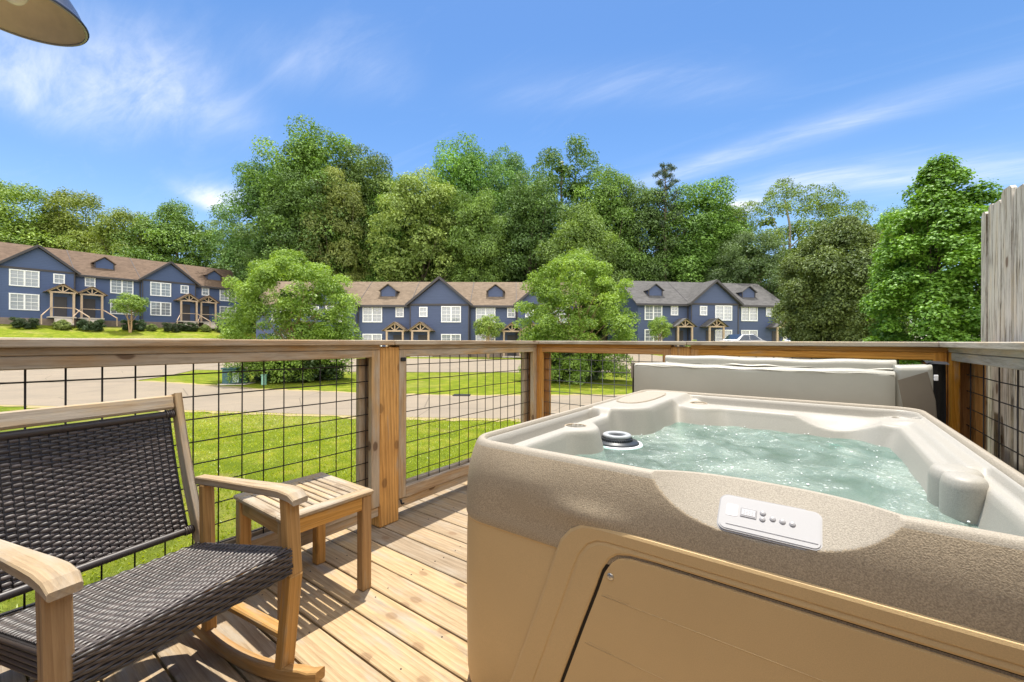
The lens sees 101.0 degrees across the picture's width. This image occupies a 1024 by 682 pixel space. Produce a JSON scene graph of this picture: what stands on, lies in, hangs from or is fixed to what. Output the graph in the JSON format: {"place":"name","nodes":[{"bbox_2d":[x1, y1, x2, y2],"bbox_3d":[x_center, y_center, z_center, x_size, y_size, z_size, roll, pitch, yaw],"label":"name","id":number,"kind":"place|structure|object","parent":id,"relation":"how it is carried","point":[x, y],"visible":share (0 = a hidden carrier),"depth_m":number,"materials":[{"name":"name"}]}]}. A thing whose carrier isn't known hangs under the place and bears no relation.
{"place":"outdoors","nodes":[
{"label":"outdoors","id":0,"kind":"place"},
{"bbox_2d":[0,362,237,381],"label":"side road","id":1,"kind":"structure","parent":0,"point":[58,374],"depth_m":20.12,"materials":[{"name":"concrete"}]},
{"bbox_2d":[0,381,621,418],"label":"road","id":2,"kind":"structure","parent":0,"point":[46,394],"depth_m":11.38,"materials":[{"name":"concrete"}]},
{"bbox_2d":[0,324,783,612],"bbox_3d":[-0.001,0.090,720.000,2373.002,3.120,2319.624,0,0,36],"label":"ground","id":3,"kind":"structure","parent":0,"point":[420,385],"depth_m":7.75,"materials":[{"name":"green plant"}]},
{"bbox_2d":[9,317,39,328],"bbox_3d":[-45.474,-1.566,39.421,1.927,1.380,2.033,0,0,36],"label":"shrub","id":4,"kind":"object","parent":3,"relation":"on","point":[18,322],"visible":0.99,"depth_m":39.03,"materials":[{"name":"green plant"}]},
{"bbox_2d":[0,180,92,251],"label":"tree","id":5,"kind":"object","parent":3,"relation":"on","point":[14,196],"visible":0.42,"depth_m":63.57,"materials":[{"name":"green plant"}]},
{"bbox_2d":[51,319,71,329],"bbox_3d":[-43.875,-1.475,41.241,1.450,1.309,1.327,0,0,1],"label":"shrub","id":6,"kind":"object","parent":3,"relation":"on","point":[64,325],"visible":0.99,"depth_m":41.01,"materials":[{"name":"green plant"}]},
{"bbox_2d":[0,186,139,253],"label":"tree","id":7,"kind":"object","parent":3,"relation":"on","point":[74,202],"visible":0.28,"depth_m":66.77,"materials":[{"name":"green plant"}]},
{"bbox_2d":[76,319,106,330],"bbox_3d":[-42.493,-1.462,42.720,2.310,1.568,2.190,0,0,-23],"label":"shrub","id":8,"kind":"object","parent":3,"relation":"on","point":[83,324],"visible":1,"depth_m":42.29,"materials":[{"name":"green plant"}]},
{"bbox_2d":[0,337,211,338],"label":"kerb","id":9,"kind":"structure","parent":3,"relation":"on","point":[117,338],"depth_m":40.66,"materials":[{"name":"concrete"}]},
{"bbox_2d":[53,206,172,261],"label":"tree","id":10,"kind":"object","parent":3,"relation":"on","point":[121,217],"visible":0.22,"depth_m":65.65,"materials":[{"name":"green plant"}]},
{"bbox_2d":[0,242,240,328],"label":"townhouse row","id":11,"kind":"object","parent":3,"relation":"on","point":[47,286],"visible":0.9,"depth_m":45.95,"materials":[{"name":"blue"}]},
{"bbox_2d":[9,269,39,287],"bbox_3d":[-47.092,-6.056,40.805,0.085,1.590,1.960,0,0,35],"label":"window","id":12,"kind":"structure","parent":11,"relation":"in","point":[26,278],"depth_m":40.78,"materials":[{"name":"white glass"}]},
{"bbox_2d":[9,293,39,310],"bbox_3d":[-47.099,-3.776,40.805,0.085,1.590,1.960,0,0,35],"label":"window","id":13,"kind":"structure","parent":11,"relation":"in","point":[17,301],"depth_m":40.76,"materials":[{"name":"white glass"}]},
{"bbox_2d":[53,273,64,283],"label":"window","id":14,"kind":"structure","parent":11,"relation":"in","point":[57,278],"depth_m":42.68,"materials":[{"name":"white glass"}]},
{"bbox_2d":[54,296,66,316],"bbox_3d":[-45.726,-3.452,42.774,0.075,2.050,0.920,0,0,35],"label":"door","id":15,"kind":"structure","parent":11,"relation":"in","point":[58,301],"depth_m":42.76,"materials":[{"name":"grey"}]},
{"bbox_2d":[83,299,94,317],"bbox_3d":[-44.914,-3.449,44.892,0.075,2.050,0.920,0,0,35],"label":"door","id":16,"kind":"structure","parent":11,"relation":"in","point":[87,303],"depth_m":44.87,"materials":[{"name":"grey"}]},
{"bbox_2d":[85,277,95,286],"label":"window","id":17,"kind":"structure","parent":11,"relation":"in","point":[89,282],"depth_m":44.91,"materials":[{"name":"white glass"}]},
{"bbox_2d":[110,299,132,314],"bbox_3d":[-43.420,-3.764,47.019,0.085,1.590,1.960,0,0,35],"label":"window","id":18,"kind":"structure","parent":11,"relation":"in","point":[113,311],"depth_m":46.51,"materials":[{"name":"white glass"}]},
{"bbox_2d":[110,279,133,294],"bbox_3d":[-43.412,-6.044,47.019,0.085,1.590,1.960,0,0,35],"label":"window","id":19,"kind":"structure","parent":11,"relation":"in","point":[116,286],"depth_m":46.96,"materials":[{"name":"white glass"}]},
{"bbox_2d":[150,282,170,296],"bbox_3d":[-41.069,-6.036,49.406,0.085,1.590,1.960,0,0,35],"label":"window","id":20,"kind":"structure","parent":11,"relation":"in","point":[156,288],"depth_m":49.35,"materials":[{"name":"white glass"}]},
{"bbox_2d":[150,301,170,315],"bbox_3d":[-41.076,-3.756,49.406,0.085,1.590,1.960,0,0,35],"label":"window","id":21,"kind":"structure","parent":11,"relation":"in","point":[156,308],"depth_m":49.36,"materials":[{"name":"white glass"}]},
{"bbox_2d":[180,285,188,293],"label":"window","id":22,"kind":"structure","parent":11,"relation":"in","point":[184,289],"depth_m":51.29,"materials":[{"name":"white glass"}]},
{"bbox_2d":[182,304,189,320],"bbox_3d":[-39.703,-3.432,51.375,0.075,2.050,0.920,0,0,35],"label":"door","id":23,"kind":"structure","parent":11,"relation":"in","point":[185,307],"depth_m":51.35,"materials":[{"name":"grey"}]},
{"bbox_2d":[202,288,208,295],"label":"window","id":24,"kind":"structure","parent":11,"relation":"in","point":[205,291],"depth_m":53.57,"materials":[{"name":"white glass"}]},
{"bbox_2d":[202,306,208,321],"bbox_3d":[-38.892,-3.429,53.493,0.075,2.050,0.920,0,0,35],"label":"door","id":25,"kind":"structure","parent":11,"relation":"in","point":[205,309],"depth_m":53.51,"materials":[{"name":"grey"}]},
{"bbox_2d":[219,306,234,318],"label":"window","id":26,"kind":"structure","parent":11,"relation":"in","point":[222,308],"depth_m":55.31,"materials":[{"name":"white glass"}]},
{"bbox_2d":[219,289,235,301],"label":"window","id":27,"kind":"structure","parent":11,"relation":"in","point":[222,298],"depth_m":55.31,"materials":[{"name":"white glass"}]},
{"bbox_2d":[110,291,149,332],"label":"tree","id":28,"kind":"object","parent":3,"relation":"on","point":[136,303],"visible":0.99,"depth_m":44.20,"materials":[{"name":"green plant"}]},
{"bbox_2d":[121,319,146,329],"bbox_3d":[-41.050,-1.605,45.818,2.277,1.631,2.402,0,0,-8],"label":"shrub","id":29,"kind":"object","parent":3,"relation":"on","point":[141,326],"visible":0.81,"depth_m":45.51,"materials":[{"name":"green plant"}]},
{"bbox_2d":[145,324,157,330],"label":"shrub","id":30,"kind":"object","parent":3,"relation":"on","point":[152,327],"visible":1,"depth_m":46.72,"materials":[{"name":"green plant"}]},
{"bbox_2d":[107,197,225,267],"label":"tree","id":31,"kind":"object","parent":3,"relation":"on","point":[179,237],"visible":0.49,"depth_m":67.55,"materials":[{"name":"green plant"}]},
{"bbox_2d":[161,322,182,331],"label":"shrub","id":32,"kind":"object","parent":3,"relation":"on","point":[173,327],"visible":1,"depth_m":47.67,"materials":[{"name":"green plant"}]},
{"bbox_2d":[181,322,198,330],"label":"shrub","id":33,"kind":"object","parent":3,"relation":"on","point":[194,327],"visible":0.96,"depth_m":49.48,"materials":[{"name":"green plant"}]},
{"bbox_2d":[169,217,242,268],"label":"tree","id":34,"kind":"object","parent":3,"relation":"on","point":[218,222],"visible":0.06,"depth_m":74.53,"materials":[{"name":"green plant"}]},
{"bbox_2d":[200,324,211,331],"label":"shrub","id":35,"kind":"object","parent":3,"relation":"on","point":[205,327],"visible":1,"depth_m":50.78,"materials":[{"name":"green plant"}]},
{"bbox_2d":[207,231,261,325],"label":"understorey tree","id":36,"kind":"object","parent":3,"relation":"on","point":[218,265],"visible":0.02,"depth_m":63.90,"materials":[{"name":"green plant"}]},
{"bbox_2d":[220,367,254,384],"bbox_3d":[-10.021,1.299,15.384,0.950,0.675,0.750,0,0,-6],"label":"utility box","id":37,"kind":"object","parent":3,"relation":"on","point":[224,380],"visible":0.52,"depth_m":15.13,"materials":[{"name":"teal paint"}]},
{"bbox_2d":[206,149,292,305],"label":"tree","id":38,"kind":"object","parent":3,"relation":"on","point":[249,197],"visible":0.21,"depth_m":58.68,"materials":[{"name":"green plant"}]},
{"bbox_2d":[0,405,520,421],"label":"verge","id":39,"kind":"structure","parent":3,"relation":"on","point":[344,416],"depth_m":8.96,"materials":[{"name":"green plant"}]},
{"bbox_2d":[212,247,363,383],"bbox_3d":[-8.684,-0.900,16.750,5.433,5.560,5.070,0,0,-30],"label":"crape myrtle","id":40,"kind":"object","parent":3,"relation":"on","point":[265,274],"visible":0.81,"depth_m":15.69,"materials":[{"name":"green plant"}]},
{"bbox_2d":[227,169,352,292],"bbox_3d":[-28.229,-10.736,55.734,14.706,22.438,12.184,0,0,-22],"label":"tree","id":41,"kind":"object","parent":3,"relation":"on","point":[306,202],"visible":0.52,"depth_m":53.16,"materials":[{"name":"green plant"}]},
{"bbox_2d":[245,360,343,382],"bbox_3d":[-8.555,1.058,17.029,3.941,1.914,4.158,0,0,7],"label":"shrub","id":42,"kind":"object","parent":3,"relation":"on","point":[324,371],"visible":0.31,"depth_m":15.94,"materials":[{"name":"green plant"}]},
{"bbox_2d":[242,112,367,282],"bbox_3d":[-28.039,-14.620,60.098,15.593,32.216,17.856,0,0,-15],"label":"tree","id":43,"kind":"object","parent":3,"relation":"on","point":[301,151],"visible":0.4,"depth_m":56.04,"materials":[{"name":"green plant"}]},
{"bbox_2d":[296,165,374,281],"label":"tree","id":44,"kind":"object","parent":3,"relation":"on","point":[350,201],"visible":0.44,"depth_m":55.15,"materials":[{"name":"green plant"}]},
{"bbox_2d":[300,142,412,280],"bbox_3d":[-22.110,-12.822,61.697,16.643,30.538,13.790,0,0,-23],"label":"tree","id":45,"kind":"object","parent":3,"relation":"on","point":[368,171],"visible":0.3,"depth_m":59.04,"materials":[{"name":"green plant"}]},
{"bbox_2d":[136,380,625,395],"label":"verge","id":46,"kind":"structure","parent":3,"relation":"on","point":[342,391],"depth_m":13.39,"materials":[{"name":"green plant"}]},
{"bbox_2d":[353,176,426,281],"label":"tree","id":47,"kind":"object","parent":3,"relation":"on","point":[374,210],"visible":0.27,"depth_m":57.56,"materials":[{"name":"green plant"}]},
{"bbox_2d":[255,277,577,357],"bbox_3d":[-9.664,-2.155,45.279,32.268,8.646,10.603,0,0,0],"label":"townhouse row","id":48,"kind":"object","parent":3,"relation":"on","point":[438,308],"visible":0.41,"depth_m":41.99,"materials":[{"name":"blue wood"}]},
{"bbox_2d":[362,307,381,321],"bbox_3d":[-13.864,-2.646,41.956,1.960,1.590,0.085,0,0,0],"label":"window","id":49,"kind":"structure","parent":48,"relation":"in","point":[370,314],"depth_m":41.98,"materials":[{"name":"white glass"}]},
{"bbox_2d":[362,334,381,346],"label":"window","id":50,"kind":"structure","parent":48,"relation":"in","point":[366,336],"depth_m":41.98,"materials":[{"name":"white glass"}]},
{"bbox_2d":[395,307,403,316],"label":"window","id":51,"kind":"structure","parent":48,"relation":"in","point":[399,310],"depth_m":41.98,"materials":[{"name":"white glass"}]},
{"bbox_2d":[419,307,427,316],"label":"window","id":52,"kind":"structure","parent":48,"relation":"in","point":[423,311],"depth_m":41.42,"materials":[{"name":"white glass"}]},
{"bbox_2d":[441,306,460,321],"bbox_3d":[-5.973,-2.620,41.406,1.960,1.590,0.085,0,0,0],"label":"window","id":53,"kind":"structure","parent":48,"relation":"in","point":[448,313],"depth_m":41.43,"materials":[{"name":"white glass"}]},
{"bbox_2d":[441,334,460,339],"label":"window","id":54,"kind":"structure","parent":48,"relation":"in","point":[443,336],"depth_m":41.42,"materials":[{"name":"white glass"}]},
{"bbox_2d":[476,308,494,322],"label":"window","id":55,"kind":"structure","parent":48,"relation":"in","point":[480,312],"depth_m":41.98,"materials":[{"name":"white glass"}]},
{"bbox_2d":[476,334,494,340],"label":"window","id":56,"kind":"structure","parent":48,"relation":"in","point":[478,337],"depth_m":41.98,"materials":[{"name":"white glass"}]},
{"bbox_2d":[507,308,514,317],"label":"window","id":57,"kind":"structure","parent":48,"relation":"in","point":[510,314],"depth_m":41.98,"materials":[{"name":"white glass"}]},
{"bbox_2d":[507,335,515,355],"bbox_3d":[-0.002,0.450,41.959,0.920,2.050,0.075,0,0,0],"label":"door","id":58,"kind":"structure","parent":48,"relation":"in","point":[509,337],"depth_m":41.94,"materials":[{"name":"grey"}]},
{"bbox_2d":[366,165,467,281],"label":"tree","id":59,"kind":"object","parent":3,"relation":"on","point":[418,201],"visible":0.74,"depth_m":55.09,"materials":[{"name":"green plant"}]},
{"bbox_2d":[402,239,462,281],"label":"understorey tree","id":60,"kind":"object","parent":3,"relation":"on","point":[432,263],"visible":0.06,"depth_m":61.50,"materials":[{"name":"green plant"}]},
{"bbox_2d":[422,131,513,274],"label":"tree","id":61,"kind":"object","parent":3,"relation":"on","point":[464,171],"visible":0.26,"depth_m":63.33,"materials":[{"name":"green plant"}]},
{"bbox_2d":[443,186,517,281],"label":"tree","id":62,"kind":"object","parent":3,"relation":"on","point":[483,226],"visible":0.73,"depth_m":55.08,"materials":[{"name":"green plant"}]},
{"bbox_2d":[473,314,505,357],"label":"tree","id":63,"kind":"object","parent":3,"relation":"on","point":[487,328],"visible":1,"depth_m":38.74,"materials":[{"name":"green plant"}]},
{"bbox_2d":[464,143,539,269],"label":"tree","id":64,"kind":"object","parent":3,"relation":"on","point":[497,173],"visible":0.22,"depth_m":67.02,"materials":[{"name":"green plant"}]},
{"bbox_2d":[476,170,574,281],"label":"tree","id":65,"kind":"object","parent":3,"relation":"on","point":[522,208],"visible":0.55,"depth_m":57.77,"materials":[{"name":"green plant"}]},
{"bbox_2d":[196,354,912,371],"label":"parking lot","id":66,"kind":"structure","parent":3,"relation":"on","point":[507,365],"depth_m":27.74,"materials":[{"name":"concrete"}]},
{"bbox_2d":[719,334,764,340],"bbox_3d":[20.032,0.211,37.000,4.400,1.650,1.800,0,0,-20],"label":"parked car","id":67,"kind":"object","parent":66,"relation":"on","point":[741,337],"visible":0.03,"depth_m":36.37,"materials":[{"name":"white paint"}]},
{"bbox_2d":[517,133,618,269],"bbox_3d":[7.960,-14.549,65.239,20.884,33.360,16.845,0,0,-36],"label":"tree","id":68,"kind":"object","parent":3,"relation":"on","point":[562,171],"visible":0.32,"depth_m":63.06,"materials":[{"name":"green plant"}]},
{"bbox_2d":[512,247,640,384],"bbox_3d":[2.503,-0.914,17.094,5.433,5.675,5.070,0,0,23],"label":"crape myrtle","id":69,"kind":"object","parent":3,"relation":"on","point":[549,290],"visible":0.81,"depth_m":16.31,"materials":[{"name":"green plant"}]},
{"bbox_2d":[551,353,610,381],"bbox_3d":[2.441,1.077,17.446,3.511,1.980,3.328,0,0,29],"label":"shrub","id":70,"kind":"object","parent":3,"relation":"on","point":[595,375],"visible":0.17,"depth_m":16.40,"materials":[{"name":"green plant"}]},
{"bbox_2d":[534,199,632,321],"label":"tree","id":71,"kind":"object","parent":3,"relation":"on","point":[580,224],"visible":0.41,"depth_m":52.57,"materials":[{"name":"green plant"}]},
{"bbox_2d":[574,313,607,340],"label":"understorey tree","id":72,"kind":"object","parent":3,"relation":"on","point":[598,334],"visible":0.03,"depth_m":64.69,"materials":[{"name":"green plant"}]},
{"bbox_2d":[572,162,652,340],"bbox_3d":[13.790,-11.758,62.020,11.935,27.110,13.668,0,0,0],"label":"tree","id":73,"kind":"object","parent":3,"relation":"on","point":[604,192],"visible":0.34,"depth_m":59.26,"materials":[{"name":"green plant"}]},
{"bbox_2d":[606,179,689,281],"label":"tree","id":74,"kind":"object","parent":3,"relation":"on","point":[644,240],"visible":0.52,"depth_m":59.12,"materials":[{"name":"green plant"}]},
{"bbox_2d":[647,316,672,340],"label":"tree","id":75,"kind":"object","parent":3,"relation":"on","point":[656,327],"visible":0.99,"depth_m":40.22,"materials":[{"name":"green plant"}]},
{"bbox_2d":[651,162,687,281],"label":"pine tree","id":76,"kind":"object","parent":3,"relation":"on","point":[665,172],"visible":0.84,"depth_m":59.53,"materials":[{"name":"green plant"}]},
{"bbox_2d":[651,246,710,281],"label":"understorey tree","id":77,"kind":"object","parent":3,"relation":"on","point":[676,279],"visible":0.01,"depth_m":61.39,"materials":[{"name":"green plant"}]},
{"bbox_2d":[608,279,790,346],"bbox_3d":[20.931,-2.619,48.612,17.477,8.576,11.003,0,0,-8],"label":"townhouse row","id":78,"kind":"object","parent":3,"relation":"on","point":[715,310],"visible":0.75,"depth_m":44.79,"materials":[{"name":"blue wood"}]},
{"bbox_2d":[644,306,661,319],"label":"window","id":79,"kind":"structure","parent":78,"relation":"in","point":[651,312],"depth_m":44.19,"materials":[{"name":"white glass"}]},
{"bbox_2d":[644,329,661,340],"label":"window","id":80,"kind":"structure","parent":78,"relation":"in","point":[646,331],"depth_m":44.15,"materials":[{"name":"white glass"}]},
{"bbox_2d":[671,306,677,314],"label":"window","id":81,"kind":"structure","parent":78,"relation":"in","point":[674,309],"depth_m":44.53,"materials":[{"name":"white glass"}]},
{"bbox_2d":[675,330,682,346],"bbox_3d":[17.661,-0.091,44.570,0.920,2.050,0.130,0,0,-8],"label":"door","id":82,"kind":"structure","parent":78,"relation":"in","point":[680,331],"depth_m":44.58,"materials":[{"name":"grey"}]},
{"bbox_2d":[700,306,706,314],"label":"window","id":83,"kind":"structure","parent":78,"relation":"in","point":[703,309],"depth_m":44.40,"materials":[{"name":"white glass"}]},
{"bbox_2d":[706,330,713,340],"bbox_3d":[20.860,-0.081,44.466,0.920,2.050,0.130,0,0,-8],"label":"door","id":84,"kind":"structure","parent":78,"relation":"in","point":[712,332],"depth_m":44.47,"materials":[{"name":"grey wood"}]},
{"bbox_2d":[715,305,731,320],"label":"window","id":85,"kind":"structure","parent":78,"relation":"in","point":[724,313],"depth_m":44.72,"materials":[{"name":"white glass"}]},
{"bbox_2d":[715,330,731,340],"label":"window","id":86,"kind":"structure","parent":78,"relation":"in","point":[718,333],"depth_m":44.69,"materials":[{"name":"white glass"}]},
{"bbox_2d":[741,307,757,320],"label":"window","id":87,"kind":"structure","parent":78,"relation":"in","point":[747,313],"depth_m":45.74,"materials":[{"name":"white glass"}]},
{"bbox_2d":[741,330,757,335],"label":"window","id":88,"kind":"structure","parent":78,"relation":"in","point":[755,332],"depth_m":45.75,"materials":[{"name":"white glass"}]},
{"bbox_2d":[646,175,757,282],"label":"tree","id":89,"kind":"object","parent":3,"relation":"on","point":[701,226],"visible":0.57,"depth_m":58.91,"materials":[{"name":"green plant"}]},
{"bbox_2d":[694,206,768,283],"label":"tree","id":90,"kind":"object","parent":3,"relation":"on","point":[755,228],"visible":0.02,"depth_m":62.75,"materials":[{"name":"green plant"}]},
{"bbox_2d":[700,229,791,302],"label":"tree","id":91,"kind":"object","parent":3,"relation":"on","point":[743,264],"visible":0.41,"depth_m":52.88,"materials":[{"name":"green plant"}]},
{"bbox_2d":[714,177,850,338],"bbox_3d":[40.143,-11.110,62.350,16.533,26.095,23.004,0,0,43],"label":"tree","id":92,"kind":"object","parent":3,"relation":"on","point":[830,209],"visible":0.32,"depth_m":59.33,"materials":[{"name":"green plant"}]},
{"bbox_2d":[766,212,915,358],"bbox_3d":[22.571,-3.300,29.138,8.854,10.683,9.380,0,0,36],"label":"round tree","id":93,"kind":"object","parent":3,"relation":"on","point":[827,268],"visible":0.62,"depth_m":27.39,"materials":[{"name":"green plant"}]},
{"bbox_2d":[806,199,884,232],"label":"tree","id":94,"kind":"object","parent":3,"relation":"on","point":[857,204],"visible":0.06,"depth_m":62.94,"materials":[{"name":"green plant"}]},
{"bbox_2d":[854,203,951,281],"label":"tree","id":95,"kind":"object","parent":3,"relation":"on","point":[885,213],"visible":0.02,"depth_m":59.85,"materials":[{"name":"green plant"}]},
{"bbox_2d":[857,151,1003,364],"bbox_3d":[19.332,-3.207,19.024,6.163,10.398,6.783,0,0,20],"label":"maple tree","id":96,"kind":"object","parent":3,"relation":"on","point":[940,220],"visible":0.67,"depth_m":18.05,"materials":[{"name":"green plant"}]},
{"bbox_2d":[981,184,1023,474],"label":"board fence","id":97,"kind":"object","parent":3,"relation":"on","point":[1002,269],"visible":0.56,"depth_m":2.12,"materials":[{"name":"grey wood"}]},
{"bbox_3d":[-1.109,-0.204,-0.678,7.000,3.700,0.160,0,0,36],"label":"house wall","id":98,"kind":"object","parent":3,"relation":"on","visible":0},
{"bbox_2d":[0,0,89,46],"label":"barn lamp","id":99,"kind":"object","parent":98,"relation":"attached to","point":[55,22],"visible":1,"depth_m":1.39,"materials":[{"name":"grey metal"}]},
{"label":"deck frame","id":100,"kind":"structure","parent":3,"relation":"on","visible":0},
{"bbox_2d":[0,481,471,681],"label":"deck","id":101,"kind":"structure","parent":100,"relation":"on","point":[406,620],"depth_m":1.68,"materials":[{"name":"brown wood"}]},
{"bbox_2d":[0,392,324,681],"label":"rocking chair","id":102,"kind":"object","parent":101,"relation":"on","point":[77,499],"visible":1,"depth_m":1.29,"materials":[{"name":"black wicker"}]},
{"bbox_2d":[0,338,538,620],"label":"railing","id":103,"kind":"object","parent":101,"relation":"on","point":[381,427],"visible":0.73,"depth_m":2.42,"materials":[{"name":"brown wood"}]},
{"bbox_2d":[233,472,373,620],"bbox_3d":[-0.906,0.878,1.847,0.430,0.436,0.400,0,0,36],"label":"side table","id":104,"kind":"object","parent":101,"relation":"on","point":[331,498],"visible":0.7,"depth_m":1.81,"materials":[{"name":"brown wood"}]},
{"bbox_2d":[537,341,947,424],"bbox_3d":[1.353,0.552,3.148,2.638,1.101,0.288,0,0,36],"label":"railing","id":105,"kind":"object","parent":101,"relation":"on","point":[932,351],"visible":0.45,"depth_m":2.94,"materials":[{"name":"orange wood"}]},
{"bbox_2d":[466,390,1023,681],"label":"hot tub","id":106,"kind":"object","parent":101,"relation":"on","point":[657,536],"visible":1,"depth_m":1.01,"materials":[{"name":"plastic"}]},
{"bbox_2d":[631,355,949,423],"bbox_3d":[1.526,0.576,2.555,1.576,0.958,0.308,0,0,36],"label":"hot tub cover","id":107,"kind":"object","parent":106,"relation":"attached to","point":[884,383],"visible":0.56,"depth_m":2.36,"materials":[{"name":"beige plastic"}]},
{"bbox_2d":[564,558,1023,681],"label":"access door","id":108,"kind":"structure","parent":106,"relation":"in","point":[649,623],"depth_m":0.89,"materials":[{"name":"brown plastic"}]},
{"bbox_2d":[939,342,1023,471],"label":"railing","id":109,"kind":"object","parent":101,"relation":"on","point":[968,362],"visible":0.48,"depth_m":2.16,"materials":[{"name":"orange wood"}]},
{"bbox_2d":[0,0,1023,339],"label":"sky","id":110,"kind":"structure","parent":0,"point":[160,101],"materials":[{"name":"blue"}]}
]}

